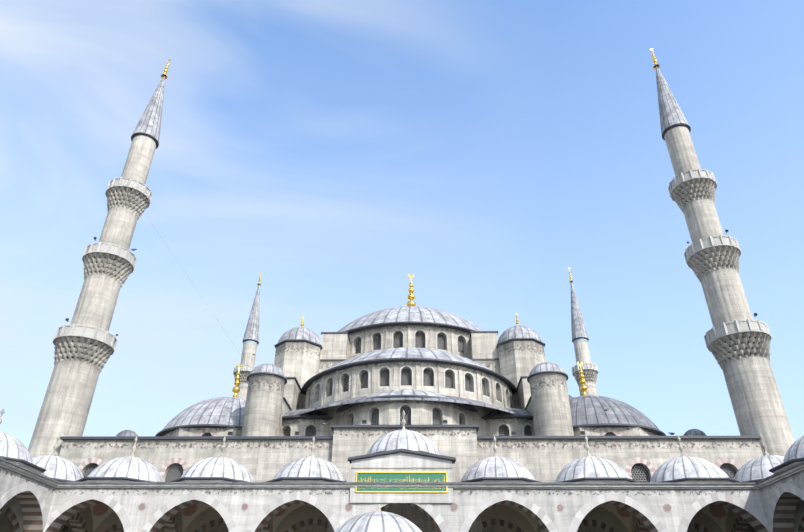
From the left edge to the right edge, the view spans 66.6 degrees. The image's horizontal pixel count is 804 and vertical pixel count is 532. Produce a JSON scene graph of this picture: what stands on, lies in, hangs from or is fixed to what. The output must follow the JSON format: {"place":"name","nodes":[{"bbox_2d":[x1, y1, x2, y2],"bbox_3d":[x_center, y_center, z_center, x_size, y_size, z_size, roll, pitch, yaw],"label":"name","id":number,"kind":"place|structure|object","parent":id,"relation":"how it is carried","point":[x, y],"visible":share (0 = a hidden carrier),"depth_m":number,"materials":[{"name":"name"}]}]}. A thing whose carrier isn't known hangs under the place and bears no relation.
{"place":"outdoors","nodes":[
{"label":"outdoors","id":0,"kind":"place"},
{"bbox_2d":[0,0,803,448],"label":"sky","id":1,"kind":"structure","parent":0,"point":[484,152],"materials":[{"name":"blue"}]},
{"label":"courtyard paving","id":2,"kind":"structure","parent":0,"visible":0},
{"bbox_2d":[0,408,58,531],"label":"arcade","id":3,"kind":"object","parent":2,"relation":"on","point":[27,484],"visible":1,"depth_m":38.81,"materials":[{"name":"stone"}]},
{"bbox_2d":[28,59,170,457],"bbox_3d":[-28.974,1.500,59.384,5.140,63.172,5.140,-1,-31,2],"label":"minaret","id":4,"kind":"object","parent":2,"relation":"on","point":[84,342],"visible":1,"depth_m":56.94,"materials":[{"name":"stone"}]},
{"bbox_2d":[233,271,261,398],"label":"minaret","id":5,"kind":"object","parent":2,"relation":"on","point":[250,341],"visible":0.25,"depth_m":112.79,"materials":[{"name":"stone"}]},
{"bbox_2d":[334,504,421,531],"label":"dome","id":6,"kind":"structure","parent":2,"relation":"on","point":[378,520],"depth_m":18.45,"materials":[{"name":"metal"}]},
{"bbox_2d":[5,410,803,531],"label":"arcade","id":7,"kind":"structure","parent":2,"relation":"on","point":[496,492],"depth_m":40.41,"materials":[{"name":"stone"}]},
{"bbox_2d":[355,472,447,492],"bbox_3d":[-0.035,14.144,40.060,5.990,1.300,0.075,-1,-31,2],"label":"inscription panel","id":8,"kind":"object","parent":7,"relation":"attached to","point":[401,476],"visible":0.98,"depth_m":40.13,"materials":[{"name":"green metal"}]},
{"bbox_2d":[59,273,762,531],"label":"prayer hall domes and walls","id":9,"kind":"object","parent":2,"relation":"on","point":[428,370],"visible":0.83,"depth_m":53.78,"materials":[{"name":"stone"}]},
{"bbox_2d":[65,202,757,435],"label":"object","id":10,"kind":"object","parent":9,"relation":"attached to","point":[513,433],"visible":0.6,"depth_m":48.96,"materials":[{"name":"grey paint"}]},
{"bbox_2d":[568,268,597,395],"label":"minaret","id":11,"kind":"object","parent":2,"relation":"on","point":[580,338],"visible":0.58,"depth_m":110.24,"materials":[{"name":"stone"}]},
{"bbox_2d":[650,49,794,456],"bbox_3d":[29.794,0.918,57.554,5.140,63.172,5.140,-1,-31,2],"label":"minaret","id":12,"kind":"object","parent":2,"relation":"on","point":[737,338],"visible":0.92,"depth_m":55.10,"materials":[{"name":"stone"}]},
{"bbox_2d":[755,435,803,531],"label":"arcade","id":13,"kind":"object","parent":2,"relation":"on","point":[781,488],"visible":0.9,"depth_m":37.44,"materials":[{"name":"stone"}]}
]}

